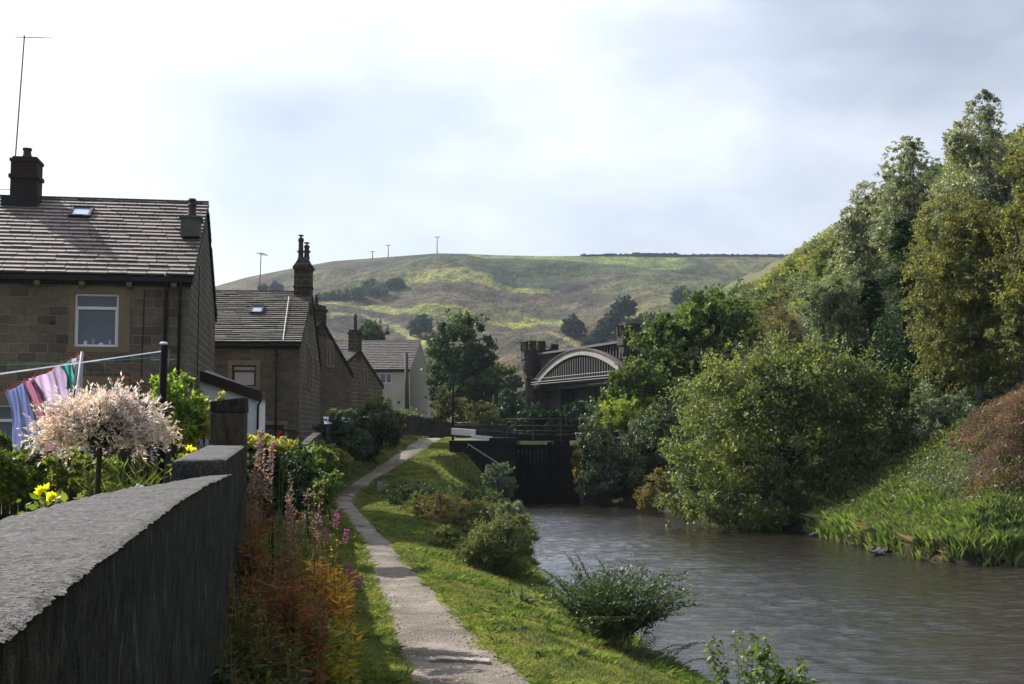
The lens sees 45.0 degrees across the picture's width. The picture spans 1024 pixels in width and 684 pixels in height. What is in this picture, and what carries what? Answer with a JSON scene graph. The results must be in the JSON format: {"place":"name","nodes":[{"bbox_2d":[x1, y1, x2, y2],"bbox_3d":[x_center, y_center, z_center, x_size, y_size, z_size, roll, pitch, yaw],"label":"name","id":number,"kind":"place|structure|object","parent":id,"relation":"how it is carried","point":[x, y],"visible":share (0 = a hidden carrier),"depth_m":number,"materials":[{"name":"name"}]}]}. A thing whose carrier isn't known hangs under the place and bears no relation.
{"place":"outdoors","nodes":[
{"label":"outdoors","id":0,"kind":"place"},
{"bbox_2d":[16,483,100,513],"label":"rose bush","id":1,"kind":"object","parent":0,"point":[59,495],"visible":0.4,"depth_m":8.14,"materials":[{"name":"yellow plant"}]},
{"bbox_2d":[271,500,534,592],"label":"grass","id":2,"kind":"structure","parent":0,"point":[384,508],"depth_m":35.26,"materials":[{"name":"green plant"}]},
{"bbox_2d":[335,438,535,683],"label":"path","id":3,"kind":"structure","parent":0,"point":[430,644],"depth_m":21.13,"materials":[{"name":"grey gravel"}]},
{"bbox_2d":[215,253,783,421],"bbox_3d":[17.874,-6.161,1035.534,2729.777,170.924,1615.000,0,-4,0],"label":"hills","id":4,"kind":"structure","parent":0,"point":[515,300],"depth_m":919.48,"materials":[{"name":"green plant"}]},
{"bbox_2d":[406,312,434,336],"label":"hill tree","id":5,"kind":"object","parent":4,"relation":"on","point":[424,324],"visible":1,"depth_m":649.38,"materials":[{"name":"green plant"}]},
{"bbox_2d":[560,312,587,335],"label":"hill tree","id":6,"kind":"object","parent":4,"relation":"on","point":[575,325],"visible":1,"depth_m":534.54,"materials":[{"name":"green plant"}]},
{"bbox_2d":[595,310,622,335],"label":"hill tree","id":7,"kind":"object","parent":4,"relation":"on","point":[611,321],"visible":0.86,"depth_m":526.74,"materials":[{"name":"green plant"}]},
{"bbox_2d":[609,294,639,320],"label":"hill tree","id":8,"kind":"object","parent":4,"relation":"on","point":[624,306],"visible":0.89,"depth_m":560.09,"materials":[{"name":"green plant"}]},
{"bbox_2d":[580,252,788,256],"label":"dry stone wall","id":9,"kind":"structure","parent":4,"relation":"on","point":[674,254],"depth_m":1154.62,"materials":[{"name":"grey stone"}]},
{"bbox_2d":[0,0,1023,285],"label":"sky","id":10,"kind":"structure","parent":0,"point":[354,128],"materials":[{"name":"white"}]},
{"bbox_2d":[1,137,1023,683],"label":"ground","id":11,"kind":"structure","parent":0,"point":[625,497],"depth_m":67.65,"materials":[{"name":"green plant"}]},
{"bbox_2d":[0,430,142,507],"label":"hedge","id":12,"kind":"object","parent":11,"relation":"on","point":[13,473],"visible":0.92,"depth_m":14.60,"materials":[{"name":"green plant"}]},
{"bbox_2d":[75,351,81,396],"bbox_3d":[-5.814,1.286,16.275,0.019,2.342,0.312,-2,-5,31],"label":"clothes prop","id":13,"kind":"object","parent":11,"relation":"on","point":[78,373],"visible":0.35,"depth_m":16.43,"materials":[{"name":"white paint"}]},
{"bbox_2d":[0,353,148,393],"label":"clothes line","id":14,"kind":"object","parent":13,"relation":"attached to","point":[65,360],"visible":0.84,"depth_m":17.36,"materials":[{"name":"red fabric"}]},
{"bbox_2d":[5,381,40,454],"bbox_3d":[-6.870,1.077,17.390,0.673,1.063,0.319,0,-4,0],"label":"bed sheet","id":15,"kind":"object","parent":14,"relation":"hanging from","point":[18,399],"visible":0.69,"depth_m":17.44,"materials":[{"name":"blue fabric"}]},
{"bbox_2d":[24,378,86,457],"bbox_3d":[-6.336,1.091,17.330,1.012,1.195,0.250,1,-4,-14],"label":"bed sheet","id":16,"kind":"object","parent":14,"relation":"hanging from","point":[37,398],"visible":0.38,"depth_m":17.29,"materials":[{"name":"fabric"}]},
{"bbox_2d":[29,362,83,430],"bbox_3d":[-6.318,0.844,17.253,0.780,1.068,0.757,-2,-4,23],"label":"bed sheet","id":17,"kind":"object","parent":14,"relation":"hanging from","point":[49,381],"visible":0.41,"depth_m":17.07,"materials":[{"name":"pink fabric"}]},
{"bbox_2d":[0,450,157,519],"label":"picket fence","id":18,"kind":"object","parent":11,"relation":"on","point":[14,510],"visible":0.16,"depth_m":15.50,"materials":[{"name":"brown wood"}]},
{"bbox_2d":[1,441,176,508],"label":"board fence","id":19,"kind":"object","parent":11,"relation":"on","point":[168,460],"visible":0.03,"depth_m":20.42,"materials":[{"name":"brown wood"}]},
{"bbox_2d":[13,373,182,494],"bbox_3d":[-4.521,1.438,13.514,1.774,2.246,1.166,2,-4,-22],"label":"willow tree","id":20,"kind":"object","parent":11,"relation":"on","point":[90,429],"visible":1,"depth_m":13.46,"materials":[{"name":"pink plant"}]},
{"bbox_2d":[0,34,216,463],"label":"stone house","id":21,"kind":"structure","parent":11,"relation":"on","point":[95,278],"depth_m":44.04,"materials":[{"name":"stone"}]},
{"bbox_2d":[0,392,11,440],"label":"window","id":22,"kind":"structure","parent":21,"relation":"in","point":[5,409],"depth_m":42.99,"materials":[{"name":"white plastic"}]},
{"bbox_2d":[67,286,131,352],"bbox_3d":[-14.600,-0.777,43.867,2.136,2.334,0.516,1,-4,-10],"label":"window","id":23,"kind":"structure","parent":21,"relation":"in","point":[102,318],"depth_m":43.73,"materials":[{"name":"white plastic"}]},
{"bbox_2d":[83,376,128,450],"bbox_3d":[-14.382,2.831,43.568,1.650,3.222,0.362,1,-4,-10],"label":"window","id":24,"kind":"structure","parent":21,"relation":"in","point":[101,380],"depth_m":43.50,"materials":[{"name":"white plastic"}]},
{"bbox_2d":[72,455,169,497],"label":"tall stalks","id":25,"kind":"object","parent":11,"relation":"on","point":[103,487],"visible":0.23,"depth_m":14.20,"materials":[{"name":"green plant"}]},
{"bbox_2d":[0,445,246,683],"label":"stone wall","id":26,"kind":"structure","parent":11,"relation":"on","point":[127,586],"depth_m":3.93,"materials":[{"name":"grey stone"}]},
{"bbox_2d":[151,342,174,483],"bbox_3d":[-4.524,1.364,15.943,0.310,2.736,0.100,0,-4,0],"label":"clothes post","id":27,"kind":"object","parent":11,"relation":"on","point":[164,365],"visible":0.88,"depth_m":15.96,"materials":[{"name":"black metal"}]},
{"bbox_2d":[148,368,210,461],"bbox_3d":[-5.217,1.686,19.423,1.046,2.569,0.864,0,-4,0],"label":"shrub","id":28,"kind":"object","parent":11,"relation":"on","point":[176,391],"visible":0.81,"depth_m":19.32,"materials":[{"name":"green plant"}]},
{"bbox_2d":[165,391,224,454],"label":"shrub","id":29,"kind":"object","parent":11,"relation":"on","point":[202,433],"visible":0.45,"depth_m":19.46,"materials":[{"name":"green plant"}]},
{"bbox_2d":[210,397,248,528],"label":"stone pillar","id":30,"kind":"structure","parent":11,"relation":"on","point":[228,421],"depth_m":18.35,"materials":[{"name":"grey stone"}]},
{"bbox_2d":[199,370,269,456],"bbox_3d":[-11.607,3.490,50.650,3.567,5.209,4.260,0,-4,0],"label":"lean to","id":31,"kind":"object","parent":11,"relation":"on","point":[212,384],"visible":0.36,"depth_m":48.70,"materials":[{"name":"white paint"}]},
{"bbox_2d":[210,601,275,683],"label":"willowherb","id":32,"kind":"object","parent":11,"relation":"on","point":[225,673],"visible":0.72,"depth_m":9.18,"materials":[{"name":"green plant"}]},
{"bbox_2d":[245,429,276,586],"bbox_3d":[-3.173,2.408,15.408,0.482,2.638,0.768,0,-4,0],"label":"willowherb","id":33,"kind":"object","parent":11,"relation":"on","point":[258,463],"visible":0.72,"depth_m":15.56,"materials":[{"name":"pink plant"}]},
{"bbox_2d":[214,235,320,441],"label":"stone house","id":34,"kind":"structure","parent":11,"relation":"on","point":[266,341],"depth_m":65.07,"materials":[{"name":"stone"}]},
{"bbox_2d":[228,360,260,389],"bbox_3d":[-13.847,1.718,63.957,1.682,1.534,0.224,0,-4,-4],"label":"window","id":35,"kind":"structure","parent":34,"relation":"in","point":[246,372],"depth_m":63.95,"materials":[{"name":"grey"}]},
{"bbox_2d":[227,560,320,683],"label":"willowherb","id":36,"kind":"object","parent":11,"relation":"on","point":[288,670],"visible":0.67,"depth_m":10.38,"materials":[{"name":"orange plant"}]},
{"bbox_2d":[237,475,317,633],"bbox_3d":[-2.689,2.645,13.938,1.072,2.278,1.328,0,-4,0],"label":"willowherb","id":37,"kind":"object","parent":11,"relation":"on","point":[258,542],"visible":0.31,"depth_m":13.77,"materials":[{"name":"orange plant"}]},
{"bbox_2d":[247,430,325,588],"bbox_3d":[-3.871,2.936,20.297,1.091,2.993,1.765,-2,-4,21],"label":"hedge","id":38,"kind":"object","parent":11,"relation":"on","point":[303,474],"visible":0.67,"depth_m":20.33,"materials":[{"name":"plant"}]},
{"bbox_2d":[238,532,337,683],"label":"willowherb","id":39,"kind":"object","parent":11,"relation":"on","point":[310,628],"visible":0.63,"depth_m":12.38,"materials":[{"name":"orange plant"}]},
{"bbox_2d":[273,474,323,607],"bbox_3d":[-2.774,2.971,16.355,0.817,2.409,1.072,0,-4,0],"label":"willowherb","id":40,"kind":"object","parent":11,"relation":"on","point":[290,514],"visible":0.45,"depth_m":16.29,"materials":[{"name":"pink plant"}]},
{"bbox_2d":[284,441,346,543],"bbox_3d":[-4.694,3.956,30.379,1.531,3.049,2.170,2,-5,-30],"label":"shrub","id":41,"kind":"object","parent":11,"relation":"on","point":[324,459],"visible":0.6,"depth_m":29.97,"materials":[{"name":"green plant"}]},
{"bbox_2d":[244,412,389,553],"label":"stone wall","id":42,"kind":"structure","parent":11,"relation":"on","point":[311,438],"depth_m":53.20,"materials":[{"name":"grey stone"}]},
{"bbox_2d":[300,515,361,670],"bbox_3d":[-2.386,3.280,15.884,0.940,2.055,1.397,0,-4,0],"label":"willowherb","id":43,"kind":"object","parent":11,"relation":"on","point":[335,598],"visible":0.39,"depth_m":15.72,"materials":[{"name":"orange plant"}]},
{"bbox_2d":[314,295,353,421],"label":"stone house","id":44,"kind":"structure","parent":11,"relation":"on","point":[336,374],"depth_m":83.38,"materials":[{"name":"stone"}]},
{"bbox_2d":[317,439,353,519],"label":"shrub","id":45,"kind":"object","parent":11,"relation":"on","point":[345,463],"visible":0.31,"depth_m":42.77,"materials":[{"name":"green plant"}]},
{"bbox_2d":[302,593,373,683],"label":"willowherb","id":46,"kind":"object","parent":11,"relation":"on","point":[334,673],"visible":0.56,"depth_m":14.40,"materials":[{"name":"green plant"}]},
{"bbox_2d":[311,411,374,465],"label":"hedge","id":47,"kind":"object","parent":11,"relation":"on","point":[357,436],"visible":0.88,"depth_m":60.63,"materials":[{"name":"green plant"}]},
{"bbox_2d":[340,314,383,415],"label":"stone house","id":48,"kind":"structure","parent":11,"relation":"on","point":[366,380],"depth_m":105.00,"materials":[{"name":"stone"}]},
{"bbox_2d":[359,318,390,339],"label":"round tree","id":49,"kind":"object","parent":11,"relation":"on","point":[369,329],"visible":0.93,"depth_m":204.97,"materials":[{"name":"green plant"}]},
{"bbox_2d":[348,411,408,464],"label":"hedge","id":50,"kind":"object","parent":11,"relation":"on","point":[391,435],"visible":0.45,"depth_m":68.48,"materials":[{"name":"green plant"}]},
{"bbox_2d":[355,392,405,432],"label":"shrub","id":51,"kind":"object","parent":11,"relation":"on","point":[377,406],"visible":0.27,"depth_m":81.72,"materials":[{"name":"green plant"}]},
{"bbox_2d":[335,340,428,417],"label":"rendered house","id":52,"kind":"structure","parent":11,"relation":"on","point":[385,359],"depth_m":141.16,"materials":[{"name":"beige paint"}]},
{"bbox_2d":[333,434,501,508],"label":"grass","id":53,"kind":"structure","parent":11,"relation":"on","point":[418,467],"depth_m":67.97,"materials":[{"name":"green plant"}]},
{"bbox_2d":[379,476,510,505],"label":"shrub","id":54,"kind":"object","parent":11,"relation":"on","point":[403,492],"visible":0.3,"depth_m":53.76,"materials":[{"name":"green plant"}]},
{"bbox_2d":[422,383,467,422],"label":"shrub","id":55,"kind":"object","parent":11,"relation":"on","point":[442,412],"visible":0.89,"depth_m":111.65,"materials":[{"name":"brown plant"}]},
{"bbox_2d":[329,492,565,683],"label":"path edge grass","id":56,"kind":"structure","parent":11,"relation":"on","point":[449,598],"depth_m":22.93,"materials":[{"name":"green plant"}]},
{"bbox_2d":[390,413,505,437],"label":"stone wall","id":57,"kind":"structure","parent":11,"relation":"on","point":[424,426],"depth_m":87.08,"materials":[{"name":"grey stone"}]},
{"bbox_2d":[412,489,483,524],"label":"shrub","id":58,"kind":"object","parent":11,"relation":"on","point":[438,515],"visible":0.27,"depth_m":45.44,"materials":[{"name":"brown plant"}]},
{"bbox_2d":[425,515,493,549],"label":"shrub","id":59,"kind":"object","parent":11,"relation":"on","point":[449,533],"visible":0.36,"depth_m":36.05,"materials":[{"name":"green plant"}]},
{"bbox_2d":[420,307,509,421],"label":"dark tree","id":60,"kind":"object","parent":11,"relation":"on","point":[470,370],"visible":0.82,"depth_m":136.60,"materials":[{"name":"green plant"}]},
{"bbox_2d":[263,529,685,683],"bbox_3d":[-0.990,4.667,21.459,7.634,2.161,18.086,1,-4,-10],"label":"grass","id":61,"kind":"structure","parent":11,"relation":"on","point":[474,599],"depth_m":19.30,"materials":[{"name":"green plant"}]},
{"bbox_2d":[259,515,695,683],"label":"grass tufts","id":62,"kind":"object","parent":11,"relation":"on","point":[465,577],"visible":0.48,"depth_m":23.36,"materials":[{"name":"green plant"}]},
{"bbox_2d":[449,437,516,501],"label":"lock wall","id":63,"kind":"structure","parent":11,"relation":"on","point":[499,449],"depth_m":71.72,"materials":[{"name":"black stone"}]},
{"bbox_2d":[451,428,551,501],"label":"lock gate","id":64,"kind":"structure","parent":63,"relation":"attached to","point":[532,465],"depth_m":74.03,"materials":[{"name":"black paint"}]},
{"bbox_2d":[502,418,587,441],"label":"footbridge","id":65,"kind":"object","parent":63,"relation":"on","point":[533,437],"visible":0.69,"depth_m":72.37,"materials":[{"name":"metal"}]},
{"bbox_2d":[462,400,503,424],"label":"shrub","id":66,"kind":"object","parent":11,"relation":"on","point":[488,417],"visible":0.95,"depth_m":96.58,"materials":[{"name":"green plant"}]},
{"bbox_2d":[440,496,534,540],"bbox_3d":[-0.845,6.265,40.172,3.223,2.622,2.424,0,-4,0],"label":"shrub","id":67,"kind":"object","parent":11,"relation":"on","point":[473,514],"visible":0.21,"depth_m":39.90,"materials":[{"name":"green plant"}]},
{"bbox_2d":[451,363,524,421],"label":"dark tree","id":68,"kind":"object","parent":11,"relation":"on","point":[514,382],"visible":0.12,"depth_m":149.13,"materials":[{"name":"green plant"}]},
{"bbox_2d":[454,510,540,578],"bbox_3d":[-0.399,5.611,33.339,2.404,2.264,2.207,0,-4,0],"label":"shrub","id":69,"kind":"object","parent":11,"relation":"on","point":[502,552],"visible":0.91,"depth_m":32.94,"materials":[{"name":"green plant"}]},
{"bbox_2d":[477,461,518,499],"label":"shrub","id":70,"kind":"object","parent":11,"relation":"on","point":[495,478],"visible":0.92,"depth_m":69.55,"materials":[{"name":"green plant"}]},
{"bbox_2d":[493,499,531,548],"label":"shrub","id":71,"kind":"object","parent":11,"relation":"on","point":[518,508],"visible":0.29,"depth_m":34.67,"materials":[{"name":"green plant"}]},
{"bbox_2d":[494,387,539,424],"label":"dark tree","id":72,"kind":"object","parent":11,"relation":"on","point":[509,409],"visible":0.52,"depth_m":111.71,"materials":[{"name":"green plant"}]},
{"bbox_2d":[505,395,614,433],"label":"dark tree","id":73,"kind":"object","parent":11,"relation":"on","point":[575,409],"visible":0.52,"depth_m":103.21,"materials":[{"name":"green plant"}]},
{"bbox_2d":[520,323,670,421],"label":"railway viaduct","id":74,"kind":"object","parent":11,"relation":"on","point":[556,377],"visible":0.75,"depth_m":123.27,"materials":[{"name":"stone"}]},
{"bbox_2d":[527,550,709,649],"bbox_3d":[2.061,4.614,22.243,3.240,1.733,3.088,2,-4,-22],"label":"shrub","id":75,"kind":"object","parent":11,"relation":"on","point":[629,608],"visible":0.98,"depth_m":21.74,"materials":[{"name":"green plant"}]},
{"bbox_2d":[569,438,668,503],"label":"lock wall","id":76,"kind":"structure","parent":11,"relation":"on","point":[581,496],"depth_m":71.88,"materials":[{"name":"black stone"}]},
{"bbox_2d":[547,430,629,501],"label":"lock gate","id":77,"kind":"structure","parent":76,"relation":"attached to","point":[563,477],"depth_m":74.06,"materials":[{"name":"black paint"}]},
{"bbox_2d":[529,585,718,683],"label":"water edge grass","id":78,"kind":"structure","parent":11,"relation":"on","point":[699,679],"depth_m":20.80,"materials":[{"name":"green plant"}]},
{"bbox_2d":[572,395,681,499],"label":"ivy bush","id":79,"kind":"object","parent":11,"relation":"on","point":[630,465],"visible":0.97,"depth_m":69.80,"materials":[{"name":"green plant"}]},
{"bbox_2d":[599,387,663,436],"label":"willow bush","id":80,"kind":"object","parent":11,"relation":"on","point":[624,415],"visible":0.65,"depth_m":73.84,"materials":[{"name":"green plant"}]},
{"bbox_2d":[586,354,681,431],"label":"ash tree","id":81,"kind":"object","parent":11,"relation":"on","point":[640,378],"visible":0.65,"depth_m":75.38,"materials":[{"name":"green plant"}]},
{"bbox_2d":[632,465,675,512],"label":"shrub","id":82,"kind":"object","parent":11,"relation":"on","point":[647,494],"visible":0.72,"depth_m":63.93,"materials":[{"name":"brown plant"}]},
{"bbox_2d":[612,623,708,665],"bbox_3d":[2.534,5.109,20.943,1.718,0.729,1.214,0,-4,0],"label":"fern","id":83,"kind":"object","parent":11,"relation":"on","point":[644,654],"visible":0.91,"depth_m":20.90,"materials":[{"name":"green plant"}]},
{"bbox_2d":[617,282,771,392],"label":"oak tree","id":84,"kind":"object","parent":11,"relation":"on","point":[727,315],"visible":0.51,"depth_m":79.05,"materials":[{"name":"green plant"}]},
{"bbox_2d":[702,633,731,683],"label":"nettle","id":85,"kind":"object","parent":11,"relation":"on","point":[718,676],"visible":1,"depth_m":17.94,"materials":[{"name":"green plant"}]},
{"bbox_2d":[729,628,759,683],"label":"nettle","id":86,"kind":"object","parent":11,"relation":"on","point":[748,674],"visible":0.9,"depth_m":17.74,"materials":[{"name":"green plant"}]},
{"bbox_2d":[749,634,809,683],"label":"nettle","id":87,"kind":"object","parent":11,"relation":"on","point":[778,677],"visible":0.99,"depth_m":17.21,"materials":[{"name":"green plant"}]},
{"bbox_2d":[756,296,811,352],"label":"shrub","id":88,"kind":"object","parent":11,"relation":"on","point":[793,333],"visible":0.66,"depth_m":74.14,"materials":[{"name":"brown plant"}]},
{"bbox_2d":[641,322,932,530],"bbox_3d":[12.791,3.951,56.290,13.506,10.147,9.723,0,-4,0],"label":"willow bush","id":89,"kind":"object","parent":11,"relation":"on","point":[790,442],"visible":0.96,"depth_m":54.83,"materials":[{"name":"green plant"}]},
{"bbox_2d":[614,123,1023,431],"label":"slope undergrowth","id":90,"kind":"object","parent":11,"relation":"on","point":[803,260],"visible":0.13,"depth_m":127.01,"materials":[{"name":"green plant"}]},
{"bbox_2d":[805,234,847,282],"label":"hillside bush","id":91,"kind":"object","parent":11,"relation":"on","point":[823,252],"visible":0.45,"depth_m":85.94,"materials":[{"name":"green plant"}]},
{"bbox_2d":[789,269,877,358],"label":"willow tree","id":92,"kind":"object","parent":11,"relation":"on","point":[827,306],"visible":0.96,"depth_m":65.65,"materials":[{"name":"green plant"}]},
{"bbox_2d":[827,180,900,343],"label":"birch tree","id":93,"kind":"object","parent":11,"relation":"on","point":[863,266],"visible":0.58,"depth_m":68.24,"materials":[{"name":"green plant"}]},
{"bbox_2d":[715,397,1023,528],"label":"bracken","id":94,"kind":"object","parent":11,"relation":"on","point":[923,454],"visible":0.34,"depth_m":47.54,"materials":[{"name":"green plant"}]},
{"bbox_2d":[842,277,899,362],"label":"conifer tree","id":95,"kind":"object","parent":11,"relation":"on","point":[875,300],"visible":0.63,"depth_m":65.96,"materials":[{"name":"green plant"}]},
{"bbox_2d":[868,215,932,398],"bbox_3d":[19.417,-1.547,61.235,4.691,9.540,4.629,0,-4,0],"label":"conifer tree","id":96,"kind":"object","parent":11,"relation":"on","point":[900,239],"visible":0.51,"depth_m":61.21,"materials":[{"name":"green plant"}]},
{"bbox_2d":[863,135,948,368],"bbox_3d":[20.705,-4.339,64.498,4.730,13.020,3.612,0,-4,0],"label":"birch tree","id":97,"kind":"object","parent":11,"relation":"on","point":[907,197],"visible":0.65,"depth_m":64.41,"materials":[{"name":"green plant"}]},
{"bbox_2d":[789,338,1023,525],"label":"brambles","id":98,"kind":"object","parent":11,"relation":"on","point":[995,379],"visible":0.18,"depth_m":52.50,"materials":[{"name":"green plant"}]},
{"bbox_2d":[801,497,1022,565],"bbox_3d":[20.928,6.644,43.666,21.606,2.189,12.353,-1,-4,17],"label":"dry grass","id":99,"kind":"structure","parent":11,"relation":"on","point":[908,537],"depth_m":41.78,"materials":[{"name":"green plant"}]},
{"bbox_2d":[856,332,1014,401],"bbox_3d":[20.782,1.242,58.128,9.091,4.379,5.622,0,-4,0],"label":"dark tree","id":100,"kind":"object","parent":11,"relation":"on","point":[902,353],"visible":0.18,"depth_m":57.58,"materials":[{"name":"green plant"}]},
{"bbox_2d":[908,375,974,442],"bbox_3d":[18.070,2.928,51.720,2.813,3.141,2.312,0,-4,0],"label":"shrub","id":101,"kind":"object","parent":11,"relation":"on","point":[934,414],"visible":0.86,"depth_m":51.76,"materials":[{"name":"green plant"}]},
{"bbox_2d":[894,188,1022,402],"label":"birch tree","id":102,"kind":"object","parent":11,"relation":"on","point":[974,312],"visible":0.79,"depth_m":53.26,"materials":[{"name":"green plant"}]},
{"bbox_2d":[925,88,1023,246],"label":"birch tree","id":103,"kind":"object","parent":11,"relation":"on","point":[975,160],"visible":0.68,"depth_m":59.36,"materials":[{"name":"green plant"}]},
{"bbox_2d":[946,383,1023,497],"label":"heather","id":104,"kind":"object","parent":11,"relation":"on","point":[1018,396],"visible":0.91,"depth_m":45.79,"materials":[{"name":"brown plant"}]},
{"bbox_2d":[981,136,1023,382],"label":"birch tree","id":105,"kind":"object","parent":11,"relation":"on","point":[1013,337],"visible":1,"depth_m":50.32,"materials":[{"name":"green plant"}]},
{"bbox_2d":[517,502,1023,683],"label":"canal water","id":106,"kind":"structure","parent":0,"point":[834,611],"depth_m":31.70,"materials":[{"name":"black liquid"}]},
{"bbox_2d":[802,475,1023,566],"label":"bank grass","id":107,"kind":"structure","parent":0,"point":[965,529],"depth_m":42.09,"materials":[{"name":"green plant"}]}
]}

